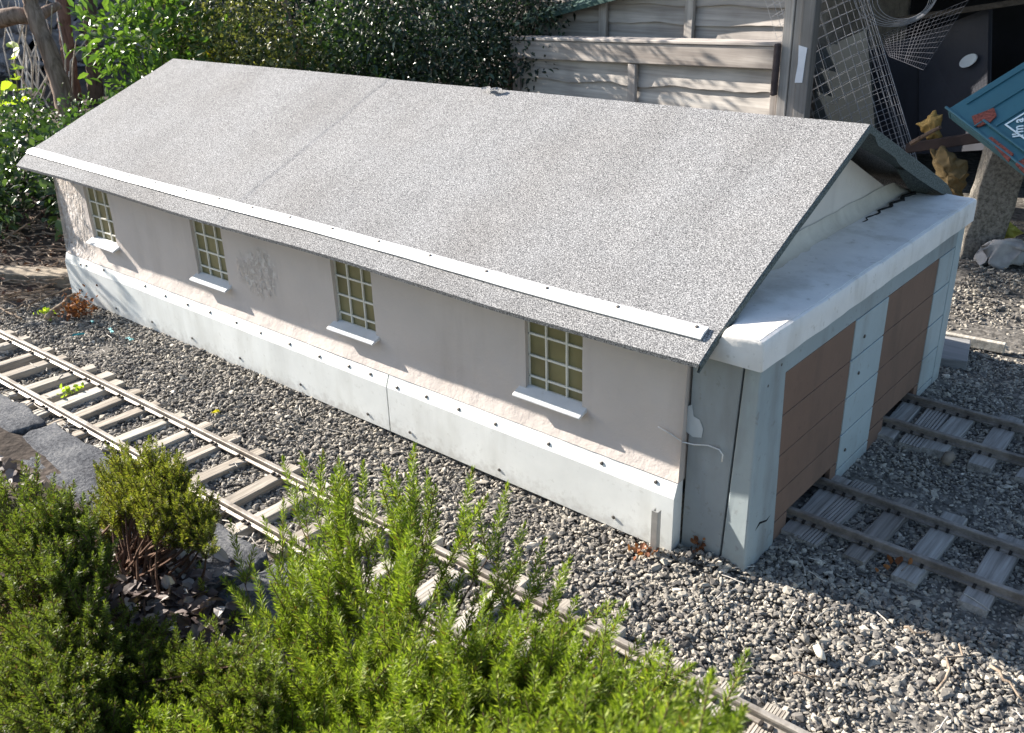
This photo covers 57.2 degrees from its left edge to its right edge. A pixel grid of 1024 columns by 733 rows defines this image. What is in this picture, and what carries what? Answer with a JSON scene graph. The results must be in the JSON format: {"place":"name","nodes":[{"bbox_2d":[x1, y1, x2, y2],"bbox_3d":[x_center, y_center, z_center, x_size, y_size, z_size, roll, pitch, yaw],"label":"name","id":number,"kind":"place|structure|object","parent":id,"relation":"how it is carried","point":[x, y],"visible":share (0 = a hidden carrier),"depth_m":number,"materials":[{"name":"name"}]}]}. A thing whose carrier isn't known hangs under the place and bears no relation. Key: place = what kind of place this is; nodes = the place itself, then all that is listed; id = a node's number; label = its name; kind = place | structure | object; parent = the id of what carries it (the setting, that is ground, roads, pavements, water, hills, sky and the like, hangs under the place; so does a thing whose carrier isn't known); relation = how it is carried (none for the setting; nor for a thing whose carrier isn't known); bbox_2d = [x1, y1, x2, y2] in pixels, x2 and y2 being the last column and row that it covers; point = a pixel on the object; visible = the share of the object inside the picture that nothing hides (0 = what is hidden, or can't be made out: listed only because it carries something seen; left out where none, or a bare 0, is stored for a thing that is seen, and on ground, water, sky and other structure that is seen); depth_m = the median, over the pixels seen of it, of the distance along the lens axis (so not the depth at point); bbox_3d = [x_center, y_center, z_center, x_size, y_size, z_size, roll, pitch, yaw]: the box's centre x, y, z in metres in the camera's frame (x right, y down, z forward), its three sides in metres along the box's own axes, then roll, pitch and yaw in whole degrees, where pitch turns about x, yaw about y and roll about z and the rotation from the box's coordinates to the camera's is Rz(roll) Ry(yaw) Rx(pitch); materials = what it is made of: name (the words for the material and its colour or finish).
{"place":"outdoors","nodes":[
{"label":"outdoors","id":0,"kind":"place"},
{"bbox_2d":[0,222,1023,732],"bbox_3d":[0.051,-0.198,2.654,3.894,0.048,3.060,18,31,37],"label":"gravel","id":1,"kind":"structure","parent":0,"point":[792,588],"depth_m":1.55,"materials":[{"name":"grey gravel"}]},
{"bbox_2d":[33,307,56,320],"bbox_3d":[-1.286,-0.149,2.592,0.064,0.035,0.050,-6,25,-9],"label":"seedling","id":2,"kind":"object","parent":1,"relation":"on","point":[45,309],"visible":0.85,"depth_m":2.59,"materials":[{"name":"green plant"}]},
{"bbox_2d":[25,288,68,306],"bbox_3d":[-1.346,-0.202,2.719,0.015,0.008,0.151,10,27,23],"label":"stick","id":3,"kind":"object","parent":1,"relation":"on","point":[36,300],"visible":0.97,"depth_m":2.71,"materials":[{"name":"brown wood"}]},
{"bbox_2d":[44,293,75,319],"bbox_3d":[-1.271,-0.173,2.647,0.018,0.018,0.183,-2,25,-1],"label":"stick","id":4,"kind":"object","parent":1,"relation":"on","point":[48,315],"visible":0.83,"depth_m":2.61,"materials":[{"name":"beige wood"}]},
{"bbox_2d":[57,382,83,397],"bbox_3d":[-1.002,0.054,2.131,0.055,0.035,0.066,18,31,37],"label":"seedling","id":5,"kind":"object","parent":1,"relation":"on","point":[68,388],"visible":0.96,"depth_m":2.13,"materials":[{"name":"green plant"}]},
{"bbox_2d":[54,284,100,320],"bbox_3d":[-1.196,-0.177,2.583,0.111,0.094,0.109,-8,25,-14],"label":"dried weed","id":6,"kind":"object","parent":1,"relation":"on","point":[76,307],"visible":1,"depth_m":2.58,"materials":[{"name":"orange plant"}]},
{"bbox_2d":[0,329,846,732],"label":"railway track","id":7,"kind":"structure","parent":1,"relation":"on","point":[768,717],"depth_m":1.84,"materials":[{"name":"grey wood"}]},
{"bbox_2d":[0,321,1023,732],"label":"straw bits","id":8,"kind":"object","parent":1,"relation":"on","point":[334,461],"visible":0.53,"depth_m":1.80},
{"bbox_2d":[628,542,658,559],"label":"leaf scraps","id":9,"kind":"object","parent":1,"relation":"on","point":[640,552],"visible":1,"depth_m":1.52,"materials":[{"name":"brown plant"}]},
{"bbox_2d":[650,508,660,555],"bbox_3d":[0.232,0.278,1.522,0.011,0.106,0.011,18,31,37],"label":"metal upright","id":10,"kind":"object","parent":1,"relation":"on","point":[655,530],"visible":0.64,"depth_m":1.51,"materials":[{"name":"metal"}]},
{"bbox_2d":[690,535,705,552],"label":"dried weed","id":11,"kind":"object","parent":1,"relation":"on","point":[702,544],"visible":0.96,"depth_m":1.52,"materials":[{"name":"orange plant"}]},
{"bbox_2d":[793,672,823,679],"bbox_3d":[0.397,0.415,1.258,0.040,0.006,0.008,8,26,20],"label":"stick","id":12,"kind":"object","parent":1,"relation":"on","point":[805,676],"visible":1,"depth_m":1.26,"materials":[{"name":"brown wood"}]},
{"bbox_2d":[813,643,825,659],"bbox_3d":[0.427,0.397,1.302,0.011,0.013,0.033,-1,25,1],"label":"pebble","id":13,"kind":"object","parent":1,"relation":"on","point":[819,651],"visible":1,"depth_m":1.30,"materials":[{"name":"white stone"}]},
{"bbox_2d":[904,625,926,635],"bbox_3d":[0.572,0.375,1.334,0.032,0.008,0.010,12,28,28],"label":"stick","id":14,"kind":"object","parent":1,"relation":"on","point":[910,629],"visible":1,"depth_m":1.33,"materials":[{"name":"brown wood"}]},
{"bbox_2d":[941,451,955,465],"bbox_3d":[0.818,0.172,1.768,0.027,0.024,0.019,-16,28,-29],"label":"pebble","id":15,"kind":"object","parent":1,"relation":"on","point":[948,457],"visible":1,"depth_m":1.76,"materials":[{"name":"grey stone"}]},
{"bbox_2d":[935,643,963,691],"bbox_3d":[0.590,0.405,1.269,0.020,0.007,0.109,18,31,37],"label":"stick","id":16,"kind":"object","parent":1,"relation":"on","point":[941,684],"visible":1,"depth_m":1.26,"materials":[{"name":"brown wood"}]},
{"bbox_2d":[877,393,1023,484],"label":"railway track","id":17,"kind":"structure","parent":1,"relation":"on","point":[932,431],"depth_m":1.85,"materials":[{"name":"grey wood"}]},
{"bbox_2d":[940,336,970,369],"bbox_3d":[1.032,-0.029,2.207,0.072,0.032,0.141,11,27,25],"label":"board offcut","id":18,"kind":"object","parent":1,"relation":"on","point":[955,353],"visible":0.54,"depth_m":2.17,"materials":[{"name":"white wood"}]},
{"bbox_2d":[989,664,1023,701],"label":"stick","id":19,"kind":"object","parent":1,"relation":"on","point":[1003,679],"visible":1,"depth_m":1.24,"materials":[{"name":"brown wood"}]},
{"bbox_2d":[1004,222,1023,238],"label":"plant","id":20,"kind":"object","parent":1,"relation":"on","point":[1013,231],"visible":0.5,"depth_m":2.87,"materials":[{"name":"green plant"}]},
{"bbox_2d":[0,0,1023,732],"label":"ground","id":21,"kind":"structure","parent":0,"point":[14,446],"depth_m":1.76,"materials":[{"name":"stone"}]},
{"bbox_2d":[0,81,11,146],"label":"sapling","id":22,"kind":"object","parent":21,"relation":"on","point":[5,85],"visible":0.2,"depth_m":4.57,"materials":[{"name":"yellow plant"}]},
{"bbox_2d":[4,223,26,241],"bbox_3d":[-1.719,-0.464,3.255,0.087,0.056,0.016,-12,27,-22],"label":"stick","id":23,"kind":"object","parent":21,"relation":"on","point":[13,233],"visible":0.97,"depth_m":3.25,"materials":[{"name":"brown wood"}]},
{"bbox_2d":[3,41,30,133],"bbox_3d":[-2.494,-1.320,4.739,0.139,0.610,0.329,-18,29,-31],"label":"sapling","id":24,"kind":"object","parent":21,"relation":"on","point":[12,87],"visible":0.46,"depth_m":4.66,"materials":[{"name":"yellow plant"}]},
{"bbox_2d":[0,393,46,433],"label":"kerb stone","id":25,"kind":"object","parent":21,"relation":"on","point":[18,418],"visible":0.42,"depth_m":1.97,"materials":[{"name":"grey stone"}]},
{"bbox_2d":[0,282,56,298],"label":"stick","id":26,"kind":"object","parent":21,"relation":"on","point":[34,289],"visible":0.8,"depth_m":2.76,"materials":[{"name":"wood"}]},
{"bbox_2d":[0,196,70,319],"bbox_3d":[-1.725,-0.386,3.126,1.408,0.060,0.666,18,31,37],"label":"twig litter","id":27,"kind":"object","parent":21,"relation":"on","point":[53,265],"visible":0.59,"depth_m":2.99,"materials":[{"name":"brown wood"}]},
{"bbox_2d":[0,106,70,238],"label":"shrub","id":28,"kind":"object","parent":21,"relation":"on","point":[11,197],"visible":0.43,"depth_m":3.37,"materials":[{"name":"green plant"}]},
{"bbox_2d":[0,265,71,290],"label":"edging beam","id":29,"kind":"structure","parent":21,"relation":"on","point":[8,272],"depth_m":2.85,"materials":[{"name":"beige wood"}]},
{"bbox_2d":[27,208,46,223],"bbox_3d":[-1.740,-0.556,3.457,0.013,0.056,0.124,13,29,29],"label":"stick","id":30,"kind":"object","parent":21,"relation":"on","point":[33,220],"visible":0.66,"depth_m":3.45,"materials":[{"name":"brown wood"}]},
{"bbox_2d":[0,0,79,127],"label":"tree","id":31,"kind":"object","parent":21,"relation":"on","point":[33,14],"visible":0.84,"depth_m":5.12,"materials":[{"name":"brown plant"}]},
{"bbox_2d":[0,0,92,107],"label":"dry canes","id":32,"kind":"object","parent":21,"relation":"on","point":[26,82],"visible":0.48,"depth_m":5.96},
{"bbox_2d":[25,116,72,241],"bbox_3d":[-1.397,-0.733,3.514,0.791,0.439,0.876,-16,28,-29],"label":"shrub","id":33,"kind":"object","parent":21,"relation":"on","point":[43,184],"visible":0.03,"depth_m":3.26,"materials":[{"name":"green plant"}]},
{"bbox_2d":[0,75,114,185],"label":"shrub","id":34,"kind":"object","parent":21,"relation":"on","point":[19,114],"visible":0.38,"depth_m":4.19,"materials":[{"name":"green plant"}]},
{"bbox_2d":[56,0,82,105],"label":"tree","id":35,"kind":"object","parent":21,"relation":"on","point":[66,27],"visible":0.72,"depth_m":5.87,"materials":[{"name":"brown plant"}]},
{"bbox_2d":[48,89,121,180],"bbox_3d":[-1.696,-1.030,4.174,0.883,0.394,0.787,10,27,23],"label":"shrub","id":36,"kind":"object","parent":21,"relation":"on","point":[75,108],"visible":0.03,"depth_m":4.13,"materials":[{"name":"green plant"}]},
{"bbox_2d":[0,690,181,732],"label":"heather bush","id":37,"kind":"object","parent":21,"relation":"on","point":[158,717],"visible":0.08,"depth_m":1.06,"materials":[{"name":"green plant"}]},
{"bbox_2d":[83,0,103,104],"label":"tree","id":38,"kind":"object","parent":21,"relation":"on","point":[96,90],"visible":0.48,"depth_m":5.96,"materials":[{"name":"brown plant"}]},
{"bbox_2d":[0,452,206,732],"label":"heather bush","id":39,"kind":"object","parent":21,"relation":"on","point":[66,670],"visible":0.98,"depth_m":1.20,"materials":[{"name":"green plant"}]},
{"bbox_2d":[0,0,282,76],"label":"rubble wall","id":40,"kind":"structure","parent":21,"relation":"on","point":[75,22],"depth_m":7.82,"materials":[{"name":"stone"}]},
{"bbox_2d":[20,422,268,589],"bbox_3d":[-0.708,0.256,1.701,0.762,0.076,0.127,18,31,37],"label":"kerb stone","id":41,"kind":"object","parent":21,"relation":"on","point":[69,457],"visible":0.28,"depth_m":1.76,"materials":[{"name":"grey stone"}]},
{"bbox_2d":[0,453,297,732],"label":"slate chippings","id":42,"kind":"object","parent":21,"relation":"on","point":[178,595],"visible":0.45,"depth_m":1.38,"materials":[{"name":"grey stone"}]},
{"bbox_2d":[86,435,221,608],"bbox_3d":[-0.577,0.223,1.437,0.475,0.236,0.156,18,31,37],"label":"heather bush","id":43,"kind":"object","parent":21,"relation":"on","point":[159,503],"visible":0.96,"depth_m":1.40,"materials":[{"name":"green plant"}]},
{"bbox_2d":[148,4,171,49],"bbox_3d":[-1.950,-1.833,5.242,0.421,0.925,0.159,18,31,37],"label":"tree","id":44,"kind":"object","parent":21,"relation":"on","point":[163,7],"visible":0.06,"depth_m":5.18,"materials":[{"name":"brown plant"}]},
{"bbox_2d":[58,0,266,102],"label":"shrub","id":45,"kind":"object","parent":21,"relation":"on","point":[151,60],"visible":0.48,"depth_m":4.71,"materials":[{"name":"green plant"}]},
{"bbox_2d":[123,615,286,732],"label":"heather bush","id":46,"kind":"object","parent":21,"relation":"on","point":[230,686],"visible":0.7,"depth_m":1.06,"materials":[{"name":"green plant"}]},
{"bbox_2d":[202,49,232,62],"bbox_3d":[-1.603,-1.584,5.032,0.275,0.242,0.236,18,31,37],"label":"shrub","id":47,"kind":"object","parent":21,"relation":"on","point":[209,55],"visible":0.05,"depth_m":4.95,"materials":[{"name":"green plant"}]},
{"bbox_2d":[134,0,351,72],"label":"shrub","id":48,"kind":"object","parent":21,"relation":"on","point":[245,41],"visible":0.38,"depth_m":4.87,"materials":[{"name":"green plant"}]},
{"bbox_2d":[112,0,373,74],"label":"shrub","id":49,"kind":"object","parent":21,"relation":"on","point":[293,9],"visible":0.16,"depth_m":6.41,"materials":[{"name":"green plant"}]},
{"bbox_2d":[222,40,291,68],"bbox_3d":[-1.305,-1.359,4.716,0.579,0.534,0.532,-8,25,-14],"label":"shrub","id":50,"kind":"object","parent":21,"relation":"on","point":[265,51],"visible":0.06,"depth_m":4.70,"materials":[{"name":"green plant"}]},
{"bbox_2d":[281,0,303,69],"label":"tree","id":51,"kind":"object","parent":21,"relation":"on","point":[291,22],"visible":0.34,"depth_m":5.04,"materials":[{"name":"brown plant"}]},
{"bbox_2d":[218,563,427,688],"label":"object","id":52,"kind":"object","parent":21,"relation":"on","point":[268,595],"visible":0.09,"depth_m":1.42,"materials":[{"name":"grey stone"}]},
{"bbox_2d":[258,0,462,83],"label":"shrub","id":53,"kind":"object","parent":21,"relation":"on","point":[328,48],"visible":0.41,"depth_m":4.92,"materials":[{"name":"green plant"}]},
{"bbox_2d":[270,0,508,84],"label":"shrub","id":54,"kind":"object","parent":21,"relation":"on","point":[398,6],"visible":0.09,"depth_m":6.00,"materials":[{"name":"green plant"}]},
{"bbox_2d":[323,0,525,87],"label":"shrub","id":55,"kind":"object","parent":21,"relation":"on","point":[395,31],"visible":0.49,"depth_m":4.67,"materials":[{"name":"green plant"}]},
{"bbox_2d":[139,441,752,732],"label":"heather bush","id":56,"kind":"object","parent":21,"relation":"on","point":[481,684],"visible":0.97,"depth_m":1.00,"materials":[{"name":"green plant"}]},
{"bbox_2d":[16,58,976,573],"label":"model engine shed","id":57,"kind":"structure","parent":21,"relation":"on","point":[572,302],"depth_m":1.74,"materials":[{"name":"paint"}]},
{"bbox_2d":[86,187,119,252],"bbox_3d":[-1.109,-0.414,2.516,0.149,0.194,0.035,18,31,37],"label":"window","id":58,"kind":"structure","parent":57,"relation":"in","point":[105,239],"depth_m":2.54,"materials":[{"name":"paint"}]},
{"bbox_2d":[189,220,231,292],"bbox_3d":[-0.717,-0.284,2.207,0.150,0.194,0.035,18,31,37],"label":"window","id":59,"kind":"structure","parent":57,"relation":"in","point":[213,274],"depth_m":2.23,"materials":[{"name":"paint"}]},
{"bbox_2d":[327,260,379,344],"bbox_3d":[-0.325,-0.154,1.898,0.144,0.194,0.035,18,31,37],"label":"window","id":60,"kind":"structure","parent":57,"relation":"in","point":[353,284],"depth_m":1.92,"materials":[{"name":"paint"}]},
{"bbox_2d":[512,321,586,418],"bbox_3d":[0.065,-0.024,1.589,0.149,0.194,0.035,18,31,37],"label":"window","id":61,"kind":"structure","parent":57,"relation":"in","point":[555,356],"depth_m":1.61,"materials":[{"name":"paint"}]},
{"bbox_2d":[658,426,722,461],"bbox_3d":[0.275,0.120,1.458,0.116,0.025,0.007,18,31,37],"label":"wire","id":62,"kind":"object","parent":57,"relation":"attached to","point":[691,443],"visible":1,"depth_m":1.45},
{"bbox_2d":[773,321,855,539],"bbox_3d":[0.496,0.114,1.572,0.010,0.327,0.271,18,31,37],"label":"door","id":63,"kind":"structure","parent":57,"relation":"in","point":[815,388],"depth_m":1.56,"materials":[{"name":"brown paint"}]},
{"bbox_2d":[866,259,938,449],"bbox_3d":[0.767,-0.024,1.857,0.010,0.327,0.269,18,31,37],"label":"door","id":64,"kind":"structure","parent":57,"relation":"in","point":[909,306],"depth_m":1.84,"materials":[{"name":"brown paint"}]},
{"bbox_2d":[419,0,575,91],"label":"shrub","id":65,"kind":"object","parent":21,"relation":"on","point":[496,46],"visible":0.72,"depth_m":4.45,"materials":[{"name":"green plant"}]},
{"bbox_2d":[508,35,781,114],"bbox_3d":[0.522,-1.151,4.093,0.082,0.584,1.495,-22,32,-37],"label":"fence panel","id":66,"kind":"object","parent":21,"relation":"on","point":[734,75],"visible":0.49,"depth_m":3.93,"materials":[{"name":"grey wood"}]},
{"bbox_2d":[514,0,910,118],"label":"wooden shed","id":67,"kind":"structure","parent":21,"relation":"on","point":[728,19],"depth_m":4.07,"materials":[{"name":"wood"}]},
{"bbox_2d":[776,0,821,118],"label":"timber post","id":68,"kind":"object","parent":21,"relation":"on","point":[801,22],"visible":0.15,"depth_m":3.41,"materials":[{"name":"grey wood"}]},
{"bbox_2d":[770,43,780,95],"bbox_3d":[0.971,-1.092,3.460,0.020,0.185,0.028,18,31,37],"label":"bracket","id":69,"kind":"object","parent":68,"relation":"attached to","point":[775,69],"visible":1,"depth_m":3.45,"materials":[{"name":"black metal"}]},
{"bbox_2d":[795,45,806,82],"bbox_3d":[1.044,-1.091,3.396,0.036,0.131,0.002,18,31,37],"label":"paper tag","id":70,"kind":"object","parent":68,"relation":"attached to","point":[802,51],"visible":1,"depth_m":3.39,"materials":[{"name":"white paper"}]},
{"bbox_2d":[765,0,905,149],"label":"wire mesh","id":71,"kind":"object","parent":21,"relation":"on","point":[853,68],"visible":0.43,"depth_m":3.44,"materials":[{"name":"grey metal"}]},
{"bbox_2d":[773,0,916,159],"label":"wire mesh","id":72,"kind":"object","parent":21,"relation":"on","point":[862,73],"visible":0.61,"depth_m":3.43,"materials":[{"name":"grey metal"}]},
{"bbox_2d":[814,29,876,128],"bbox_3d":[1.326,-1.064,3.707,0.308,0.508,0.020,18,31,37],"label":"plastic sheet","id":73,"kind":"object","parent":21,"relation":"on","point":[836,82],"visible":0.43,"depth_m":3.69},
{"bbox_2d":[871,35,918,154],"bbox_3d":[1.533,-1.076,3.811,0.066,0.513,0.326,-20,30,-35],"label":"plastic sheet","id":74,"kind":"object","parent":21,"relation":"on","point":[905,75],"visible":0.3,"depth_m":3.77,"materials":[{"name":"plastic"}]},
{"bbox_2d":[780,475,1023,626],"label":"railway track","id":75,"kind":"structure","parent":21,"relation":"on","point":[828,508],"depth_m":1.53,"materials":[{"name":"grey wood"}]},
{"bbox_2d":[875,554,912,576],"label":"leaf scraps","id":76,"kind":"object","parent":75,"relation":"on","point":[898,560],"visible":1,"depth_m":1.47,"materials":[{"name":"brown plant"}]},
{"bbox_2d":[905,133,980,152],"bbox_3d":[1.473,-0.749,3.120,0.063,0.134,0.344,-14,27,-25],"label":"dark timber","id":77,"kind":"object","parent":21,"relation":"on","point":[950,141],"visible":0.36,"depth_m":3.13,"materials":[{"name":"brown wood"}]},
{"bbox_2d":[909,126,941,145],"bbox_3d":[1.358,-0.760,3.096,0.023,0.087,0.134,-8,25,-13],"label":"stick","id":78,"kind":"object","parent":77,"relation":"on","point":[919,138],"visible":1,"depth_m":3.08,"materials":[{"name":"brown wood"}]},
{"bbox_2d":[915,110,942,139],"bbox_3d":[1.420,-0.816,3.200,0.096,0.112,0.050,18,31,37],"label":"crumpled paper","id":79,"kind":"object","parent":77,"relation":"on","point":[933,120],"visible":0.84,"depth_m":3.18,"materials":[{"name":"yellow paper"}]},
{"bbox_2d":[930,146,968,196],"bbox_3d":[1.428,-0.612,3.095,0.139,0.220,0.100,18,31,37],"label":"sack","id":80,"kind":"object","parent":21,"relation":"on","point":[951,168],"visible":0.84,"depth_m":3.04,"materials":[{"name":"beige fabric"}]},
{"bbox_2d":[895,0,1023,153],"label":"dark store","id":81,"kind":"structure","parent":21,"relation":"on","point":[1008,36],"depth_m":3.99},
{"bbox_2d":[854,0,935,26],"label":"wire coil","id":82,"kind":"object","parent":81,"relation":"hanging from","point":[921,15],"visible":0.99,"depth_m":3.40,"materials":[{"name":"grey metal"}]},
{"bbox_2d":[879,0,967,69],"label":"wire mesh","id":83,"kind":"object","parent":81,"relation":"hanging from","point":[918,37],"visible":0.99,"depth_m":3.45,"materials":[{"name":"grey metal"}]},
{"bbox_2d":[919,9,992,153],"bbox_3d":[1.655,-1.059,3.530,0.039,0.550,0.391,-12,27,-22],"label":"plastic sheet","id":84,"kind":"object","parent":81,"relation":"on","point":[945,79],"visible":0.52,"depth_m":3.52,"materials":[{"name":"black plastic"}]},
{"bbox_2d":[959,54,977,67],"bbox_3d":[1.663,-1.115,3.426,0.008,0.052,0.065,-15,28,-28],"label":"oval sticker","id":85,"kind":"object","parent":84,"relation":"attached to","point":[968,60],"visible":1,"depth_m":3.42,"materials":[{"name":"white paper"}]},
{"bbox_2d":[945,332,1005,352],"bbox_3d":[1.102,-0.060,2.260,0.152,0.024,0.016,15,29,32],"label":"edging batten","id":86,"kind":"object","parent":21,"relation":"on","point":[988,345],"visible":0.52,"depth_m":2.24,"materials":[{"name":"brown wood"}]},
{"bbox_2d":[959,145,1023,258],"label":"concrete block","id":87,"kind":"object","parent":21,"relation":"on","point":[995,189],"depth_m":2.79,"materials":[{"name":"grey concrete"}]},
{"bbox_2d":[945,62,1023,175],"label":"teal tray","id":88,"kind":"object","parent":87,"relation":"on","point":[990,116],"visible":1,"depth_m":2.60,"materials":[{"name":"plastic"}]},
{"bbox_2d":[973,238,1023,269],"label":"rubble stone","id":89,"kind":"object","parent":21,"relation":"on","point":[1001,254],"visible":0.89,"depth_m":2.76,"materials":[{"name":"grey stone"}]}
]}

